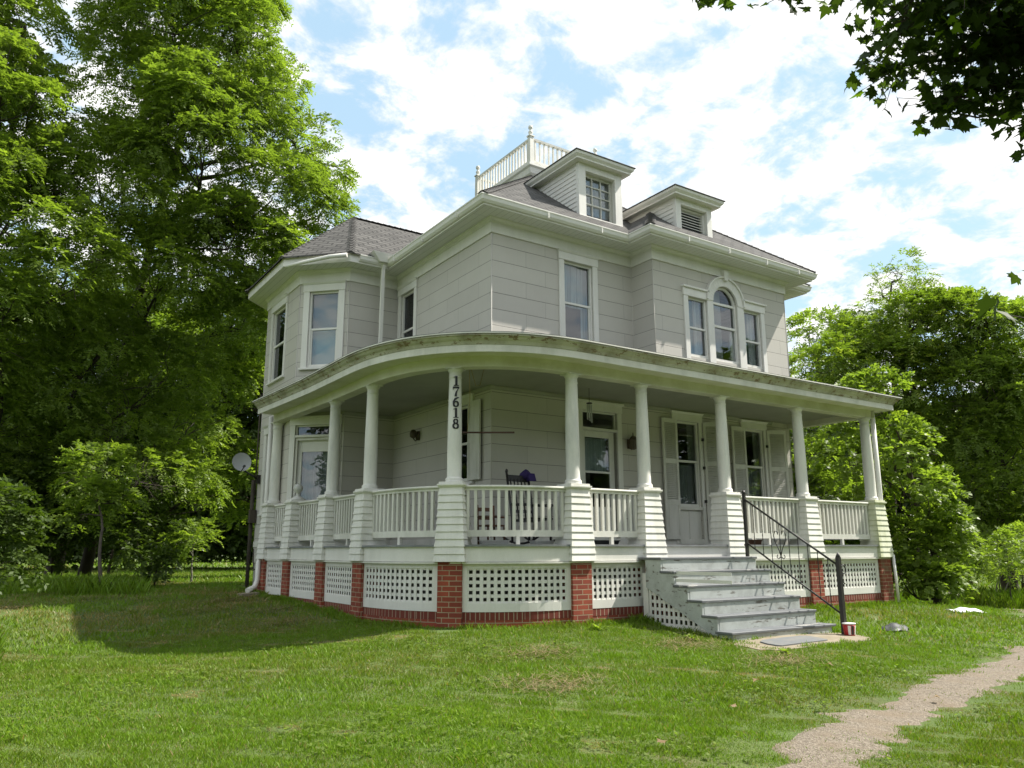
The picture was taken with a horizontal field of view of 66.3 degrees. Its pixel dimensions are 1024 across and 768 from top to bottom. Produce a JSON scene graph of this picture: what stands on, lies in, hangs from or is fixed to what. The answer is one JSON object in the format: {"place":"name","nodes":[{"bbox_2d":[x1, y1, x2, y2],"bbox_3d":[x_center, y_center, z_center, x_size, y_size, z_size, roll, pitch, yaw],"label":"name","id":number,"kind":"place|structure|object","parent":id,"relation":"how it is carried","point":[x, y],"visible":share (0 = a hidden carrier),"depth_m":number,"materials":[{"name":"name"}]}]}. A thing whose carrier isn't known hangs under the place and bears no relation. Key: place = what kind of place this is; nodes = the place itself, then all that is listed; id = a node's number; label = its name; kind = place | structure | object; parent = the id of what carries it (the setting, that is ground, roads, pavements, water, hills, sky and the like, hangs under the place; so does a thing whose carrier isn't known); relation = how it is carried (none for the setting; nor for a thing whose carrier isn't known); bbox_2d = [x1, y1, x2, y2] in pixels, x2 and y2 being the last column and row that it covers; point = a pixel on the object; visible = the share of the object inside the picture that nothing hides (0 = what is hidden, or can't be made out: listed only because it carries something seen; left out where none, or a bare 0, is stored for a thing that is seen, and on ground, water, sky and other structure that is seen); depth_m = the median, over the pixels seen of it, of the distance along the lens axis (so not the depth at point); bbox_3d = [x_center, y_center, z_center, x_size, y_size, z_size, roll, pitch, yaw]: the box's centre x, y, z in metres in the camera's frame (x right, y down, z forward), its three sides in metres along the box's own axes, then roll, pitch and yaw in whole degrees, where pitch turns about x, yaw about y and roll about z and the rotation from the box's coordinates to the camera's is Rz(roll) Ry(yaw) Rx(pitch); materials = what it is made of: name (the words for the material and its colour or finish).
{"place":"outdoors","nodes":[
{"label":"outdoors","id":0,"kind":"place"},
{"bbox_2d":[477,505,504,543],"bbox_3d":[-0.332,2.210,12.325,0.360,0.622,0.357,8,-14,-33],"label":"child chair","id":1,"kind":"object","parent":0,"point":[479,517],"visible":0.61,"depth_m":12.37,"materials":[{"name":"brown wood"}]},
{"bbox_2d":[478,540,509,543],"bbox_3d":[-0.274,2.412,11.954,0.458,0.063,0.208,2,-12,-11],"label":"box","id":2,"kind":"object","parent":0,"point":[493,541],"visible":0.82,"depth_m":11.86,"materials":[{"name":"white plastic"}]},
{"bbox_2d":[0,556,1023,767],"bbox_3d":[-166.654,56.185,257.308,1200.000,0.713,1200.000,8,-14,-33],"label":"ground","id":3,"kind":"structure","parent":0,"point":[884,699],"depth_m":7.46,"materials":[{"name":"green plant"}]},
{"bbox_2d":[0,445,48,573],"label":"understory bush","id":4,"kind":"object","parent":3,"relation":"on","point":[2,465],"visible":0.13,"depth_m":20.30,"materials":[{"name":"green plant"}]},
{"bbox_2d":[0,473,55,593],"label":"elder bush","id":5,"kind":"object","parent":3,"relation":"on","point":[16,531],"visible":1,"depth_m":10.66,"materials":[{"name":"green plant"}]},
{"bbox_2d":[0,442,91,573],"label":"understory bush","id":6,"kind":"object","parent":3,"relation":"on","point":[45,550],"visible":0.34,"depth_m":20.81,"materials":[{"name":"green plant"}]},
{"bbox_2d":[5,449,108,575],"bbox_3d":[-12.534,3.680,21.524,3.053,3.782,2.813,4,-13,-19],"label":"understory bush","id":7,"kind":"object","parent":3,"relation":"on","point":[49,459],"visible":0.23,"depth_m":21.07,"materials":[{"name":"green plant"}]},
{"bbox_2d":[0,0,153,422],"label":"walnut tree","id":8,"kind":"object","parent":3,"relation":"on","point":[21,87],"visible":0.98,"depth_m":20.20,"materials":[{"name":"green plant"}]},
{"bbox_2d":[46,439,151,579],"bbox_3d":[-10.053,3.074,18.398,2.596,3.674,2.702,0,-12,-1],"label":"sumac tree","id":9,"kind":"object","parent":3,"relation":"on","point":[110,490],"visible":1,"depth_m":18.70,"materials":[{"name":"green plant"}]},
{"bbox_2d":[42,464,186,573],"bbox_3d":[-10.853,3.801,21.320,3.651,3.434,2.368,1,-12,-3],"label":"understory bush","id":10,"kind":"object","parent":3,"relation":"on","point":[121,529],"visible":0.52,"depth_m":21.03,"materials":[{"name":"green plant"}]},
{"bbox_2d":[0,277,241,575],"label":"walnut tree","id":11,"kind":"object","parent":3,"relation":"on","point":[58,422],"visible":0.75,"depth_m":22.42,"materials":[{"name":"green plant"}]},
{"bbox_2d":[116,455,181,500],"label":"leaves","id":12,"kind":"object","parent":11,"relation":"attached to","point":[147,487],"visible":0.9,"depth_m":20.50,"materials":[{"name":"green plant"}]},
{"bbox_2d":[116,544,184,587],"bbox_3d":[-8.706,4.441,18.935,1.439,1.158,1.289,-5,-13,20],"label":"bush","id":13,"kind":"object","parent":3,"relation":"on","point":[168,555],"visible":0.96,"depth_m":18.77,"materials":[{"name":"green plant"}]},
{"bbox_2d":[103,468,203,578],"bbox_3d":[-10.494,4.140,22.880,2.922,3.424,1.916,4,-13,-19],"label":"understory bush","id":14,"kind":"object","parent":3,"relation":"on","point":[178,516],"visible":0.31,"depth_m":22.83,"materials":[{"name":"green plant"}]},
{"bbox_2d":[18,0,361,575],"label":"walnut tree","id":15,"kind":"object","parent":3,"relation":"on","point":[192,88],"visible":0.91,"depth_m":23.08,"materials":[{"name":"green plant"}]},
{"bbox_2d":[156,515,224,581],"bbox_3d":[-8.921,4.642,21.913,1.884,2.009,1.665,-6,-13,24],"label":"sumac tree","id":16,"kind":"object","parent":3,"relation":"on","point":[193,526],"visible":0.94,"depth_m":21.89,"materials":[{"name":"green plant"}]},
{"bbox_2d":[130,257,277,539],"bbox_3d":[-9.252,0.769,27.273,8.420,11.929,5.042,2,-12,-12],"label":"hackberry tree","id":17,"kind":"object","parent":3,"relation":"on","point":[250,378],"visible":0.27,"depth_m":26.68,"materials":[{"name":"green plant"}]},
{"bbox_2d":[237,592,259,595],"bbox_3d":[-5.410,4.300,16.076,0.350,0.070,0.400,8,-14,-33],"label":"splash block","id":18,"kind":"object","parent":3,"relation":"on","point":[250,594],"depth_m":15.96,"materials":[{"name":"concrete"}]},
{"bbox_2d":[2,591,847,697],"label":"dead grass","id":19,"kind":"structure","parent":3,"relation":"on","point":[570,685],"depth_m":9.61,"materials":[{"name":"plant"}]},
{"bbox_2d":[0,256,1023,568],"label":"woods","id":20,"kind":"object","parent":3,"relation":"on","point":[234,546],"visible":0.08,"depth_m":36.65,"materials":[{"name":"green plant"}]},
{"bbox_2d":[0,616,1023,767],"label":"clover","id":21,"kind":"object","parent":3,"relation":"on","point":[322,731],"visible":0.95,"depth_m":6.89,"materials":[{"name":"green plant"}]},
{"bbox_2d":[245,125,901,640],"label":"house","id":22,"kind":"structure","parent":3,"relation":"on","point":[555,297],"depth_m":15.14,"materials":[{"name":"white wood"}]},
{"bbox_2d":[232,453,260,483],"bbox_3d":[-5.953,1.926,17.959,0.355,0.642,1.002,-4,-13,18],"label":"satellite dish","id":23,"kind":"object","parent":22,"relation":"attached to","point":[241,462],"visible":0.99,"depth_m":17.75,"materials":[{"name":"grey metal"}]},
{"bbox_2d":[257,424,273,515],"bbox_3d":[-5.493,1.931,17.755,0.137,2.055,1.087,8,-14,-33],"label":"window","id":24,"kind":"structure","parent":22,"relation":"in","point":[265,428],"depth_m":18.08,"materials":[{"name":"white paint"}]},
{"bbox_2d":[266,293,288,385],"bbox_3d":[-5.441,-1.009,18.326,0.182,1.965,1.217,8,-14,-33],"label":"window","id":25,"kind":"structure","parent":22,"relation":"in","point":[281,318],"depth_m":18.48,"materials":[{"name":"white paint"}]},
{"bbox_2d":[286,414,342,544],"bbox_3d":[-4.146,2.015,16.443,1.220,2.710,0.241,-3,-12,11],"label":"window","id":26,"kind":"structure","parent":22,"relation":"in","point":[314,447],"depth_m":16.61,"materials":[{"name":"white paint"}]},
{"bbox_2d":[298,280,346,370],"bbox_3d":[-4.101,-1.266,17.132,1.028,1.965,0.257,-3,-12,11],"label":"window","id":27,"kind":"structure","parent":22,"relation":"in","point":[325,324],"depth_m":17.19,"materials":[{"name":"white paint"}]},
{"bbox_2d":[396,277,417,338],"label":"window","id":28,"kind":"structure","parent":22,"relation":"in","point":[409,306],"depth_m":17.35,"materials":[{"name":"white paint"}]},
{"bbox_2d":[447,393,474,483],"bbox_3d":[-0.916,1.057,14.608,0.182,1.655,0.907,8,-14,-33],"label":"window","id":29,"kind":"structure","parent":22,"relation":"in","point":[465,398],"depth_m":14.62,"materials":[{"name":"white paint"}]},
{"bbox_2d":[462,369,514,432],"bbox_3d":[-0.403,0.243,12.380,0.831,1.090,0.342,4,-13,-18],"label":"hanging bar","id":30,"kind":"object","parent":22,"relation":"hanging from","point":[469,405],"visible":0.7,"depth_m":12.24,"materials":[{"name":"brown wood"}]},
{"bbox_2d":[505,469,554,543],"bbox_3d":[0.315,1.999,12.850,0.532,1.242,0.855,10,-16,-41],"label":"rocking chair","id":31,"kind":"object","parent":22,"relation":"on","point":[515,478],"visible":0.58,"depth_m":12.98,"materials":[{"name":"brown wood"}]},
{"bbox_2d":[520,469,535,480],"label":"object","id":32,"kind":"object","parent":31,"relation":"on","point":[526,475],"visible":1,"depth_m":13.27,"materials":[{"name":"purple fabric"}]},
{"bbox_2d":[557,247,599,341],"bbox_3d":[1.282,-1.627,15.507,1.037,1.965,0.267,8,-14,-33],"label":"window","id":33,"kind":"structure","parent":22,"relation":"in","point":[572,280],"depth_m":15.64,"materials":[{"name":"white paint"}]},
{"bbox_2d":[586,402,591,422],"bbox_3d":[1.397,0.386,14.177,0.110,0.635,0.107,8,-14,-33],"label":"wind chime","id":34,"kind":"object","parent":22,"relation":"hanging from","point":[589,403],"visible":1,"depth_m":14.12,"materials":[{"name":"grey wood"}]},
{"bbox_2d":[578,398,625,543],"bbox_3d":[1.662,1.697,15.074,1.170,2.730,0.292,8,-14,-33],"label":"door","id":35,"kind":"structure","parent":22,"relation":"in","point":[592,450],"depth_m":15.25,"materials":[{"name":"white paint"}]},
{"bbox_2d":[670,410,707,543],"bbox_3d":[3.647,1.947,16.355,0.947,2.720,0.269,8,-14,-33],"label":"door","id":36,"kind":"structure","parent":22,"relation":"in","point":[690,495],"depth_m":16.45,"materials":[{"name":"white paint"}]},
{"bbox_2d":[681,270,767,372],"bbox_3d":[4.550,-1.383,16.935,2.615,2.130,0.376,8,-14,-33],"label":"window","id":37,"kind":"structure","parent":22,"relation":"in","point":[692,324],"depth_m":16.96,"materials":[{"name":"white paint"}]},
{"bbox_2d":[739,419,773,543],"bbox_3d":[5.411,2.185,17.506,0.907,2.720,0.269,8,-14,-33],"label":"tall window","id":38,"kind":"structure","parent":22,"relation":"in","point":[755,479],"depth_m":17.70,"materials":[{"name":"white paint"}]},
{"bbox_2d":[253,589,899,641],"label":"grass tufts","id":39,"kind":"object","parent":3,"relation":"on","point":[642,618],"visible":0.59,"depth_m":11.83,"materials":[{"name":"green plant"}]},
{"bbox_2d":[590,623,604,629],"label":"weed plant","id":40,"kind":"object","parent":3,"relation":"on","point":[598,626],"visible":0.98,"depth_m":11.16,"materials":[{"name":"green plant"}]},
{"bbox_2d":[686,633,698,639],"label":"weed plant","id":41,"kind":"object","parent":3,"relation":"on","point":[691,636],"visible":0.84,"depth_m":10.72,"materials":[{"name":"green plant"}]},
{"bbox_2d":[778,647,793,654],"bbox_3d":[3.465,3.375,9.914,0.216,0.088,0.158,0,-12,0],"label":"weed plant","id":42,"kind":"object","parent":3,"relation":"on","point":[784,651],"visible":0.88,"depth_m":9.89,"materials":[{"name":"green plant"}]},
{"bbox_2d":[733,633,873,650],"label":"concrete slab","id":43,"kind":"structure","parent":3,"relation":"on","point":[833,637],"depth_m":11.06,"materials":[{"name":"beige concrete"}]},
{"bbox_2d":[760,636,827,646],"bbox_3d":[3.894,3.575,10.837,1.125,0.109,0.403,8,-14,-33],"label":"slate slab","id":44,"kind":"object","parent":43,"relation":"on","point":[788,641],"depth_m":10.78,"materials":[{"name":"grey stone"}]},
{"bbox_2d":[842,622,855,635],"bbox_3d":[5.027,3.655,11.693,0.194,0.183,0.194,8,-14,-33],"label":"paint bucket","id":45,"kind":"object","parent":43,"relation":"on","point":[849,628],"visible":1,"depth_m":11.63,"materials":[{"name":"red plastic"}]},
{"bbox_2d":[789,424,859,544],"bbox_3d":[8.627,3.376,22.204,4.014,5.239,3.106,8,-14,-33],"label":"mulberry bush","id":46,"kind":"object","parent":3,"relation":"on","point":[817,489],"visible":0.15,"depth_m":21.94,"materials":[{"name":"green plant"}]},
{"bbox_2d":[786,303,910,497],"bbox_3d":[12.160,2.128,29.900,7.479,10.234,5.260,0,-12,-1],"label":"locust tree","id":47,"kind":"object","parent":3,"relation":"on","point":[843,323],"visible":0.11,"depth_m":29.60,"materials":[{"name":"green plant"}]},
{"bbox_2d":[692,0,1023,356],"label":"maple tree","id":48,"kind":"object","parent":3,"relation":"on","point":[997,38],"visible":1,"depth_m":4.56,"materials":[{"name":"green plant"}]},
{"bbox_2d":[791,361,983,603],"bbox_3d":[8.857,2.418,18.792,3.095,5.791,4.155,8,-14,-33],"label":"mulberry bush","id":49,"kind":"object","parent":3,"relation":"on","point":[924,522],"visible":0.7,"depth_m":17.80,"materials":[{"name":"green plant"}]},
{"bbox_2d":[843,246,942,576],"bbox_3d":[14.663,0.984,29.143,3.243,12.381,3.320,11,-16,-42],"label":"locust tree","id":50,"kind":"object","parent":3,"relation":"on","point":[915,251],"visible":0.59,"depth_m":29.82,"materials":[{"name":"green plant"}]},
{"bbox_2d":[879,623,909,631],"bbox_3d":[6.066,3.848,12.446,0.662,0.124,0.413,8,-14,-33],"label":"rock","id":51,"kind":"object","parent":3,"relation":"on","point":[893,626],"visible":0.83,"depth_m":12.32,"materials":[{"name":"grey stone"}]},
{"bbox_2d":[788,283,1023,579],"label":"locust tree","id":52,"kind":"object","parent":3,"relation":"on","point":[920,356],"visible":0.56,"depth_m":25.24,"materials":[{"name":"green plant"}]},
{"bbox_2d":[922,530,1016,590],"bbox_3d":[12.124,4.896,21.082,1.672,2.146,2.186,11,-16,-43],"label":"weed bush","id":53,"kind":"object","parent":3,"relation":"on","point":[977,543],"visible":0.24,"depth_m":20.66,"materials":[{"name":"green plant"}]},
{"bbox_2d":[916,285,1023,590],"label":"locust tree","id":54,"kind":"object","parent":3,"relation":"on","point":[999,356],"visible":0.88,"depth_m":24.28,"materials":[{"name":"green plant"}]},
{"bbox_2d":[920,459,1023,590],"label":"understory bush","id":55,"kind":"object","parent":3,"relation":"on","point":[978,499],"visible":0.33,"depth_m":23.84,"materials":[{"name":"green plant"}]},
{"bbox_2d":[953,523,1023,591],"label":"weed bush","id":56,"kind":"object","parent":3,"relation":"on","point":[984,535],"visible":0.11,"depth_m":22.09,"materials":[{"name":"green plant"}]},
{"bbox_2d":[966,526,1023,605],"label":"weed bush","id":57,"kind":"object","parent":3,"relation":"on","point":[995,536],"visible":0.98,"depth_m":18.43,"materials":[{"name":"green plant"}]},
{"bbox_2d":[969,465,1023,589],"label":"understory bush","id":58,"kind":"object","parent":3,"relation":"on","point":[1012,518],"visible":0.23,"depth_m":24.17,"materials":[{"name":"green plant"}]},
{"bbox_2d":[973,520,1023,588],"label":"weed bush","id":59,"kind":"object","parent":3,"relation":"on","point":[1019,525],"visible":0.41,"depth_m":19.79,"materials":[{"name":"green plant"}]},
{"bbox_2d":[981,541,1022,590],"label":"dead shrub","id":60,"kind":"object","parent":3,"relation":"on","point":[1002,574],"visible":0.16,"depth_m":21.28,"materials":[{"name":"green plant"}]},
{"bbox_2d":[987,475,1023,543],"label":"understory bush","id":61,"kind":"object","parent":3,"relation":"on","point":[1017,502],"visible":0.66,"depth_m":23.56,"materials":[{"name":"green plant"}]},
{"bbox_2d":[0,571,1023,659],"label":"tall grass","id":62,"kind":"structure","parent":0,"point":[117,583],"depth_m":16.75,"materials":[{"name":"green plant"}]},
{"bbox_2d":[0,0,1023,411],"label":"sky","id":63,"kind":"structure","parent":0,"point":[749,109],"materials":[{"name":"blue"}]},
{"bbox_2d":[529,541,553,543],"bbox_3d":[0.461,2.472,12.234,0.333,0.058,0.208,6,-13,-27],"label":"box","id":64,"kind":"object","parent":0,"point":[541,542],"visible":0.82,"depth_m":12.15,"materials":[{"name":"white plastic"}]},
{"bbox_2d":[594,540,619,543],"bbox_3d":[1.426,2.597,12.864,0.749,0.068,0.208,8,-14,-33],"label":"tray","id":65,"kind":"object","parent":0,"point":[604,541],"visible":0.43,"depth_m":12.80,"materials":[{"name":"black plastic"}]},
{"bbox_2d":[749,540,761,544],"bbox_3d":[4.592,3.072,15.226,0.520,0.098,0.250,8,-14,-33],"label":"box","id":66,"kind":"object","parent":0,"point":[757,542],"visible":0.32,"depth_m":15.17,"materials":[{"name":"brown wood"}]},
{"bbox_2d":[772,646,1023,767],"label":"path","id":67,"kind":"structure","parent":0,"point":[863,723],"depth_m":6.62,"materials":[{"name":"beige gravel"}]},
{"bbox_2d":[945,607,985,612],"bbox_3d":[8.784,4.370,15.162,0.761,0.121,0.322,3,-12,-16],"label":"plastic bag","id":68,"kind":"object","parent":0,"point":[964,609],"visible":0.82,"depth_m":15.09,"materials":[{"name":"white plastic"}]}
]}

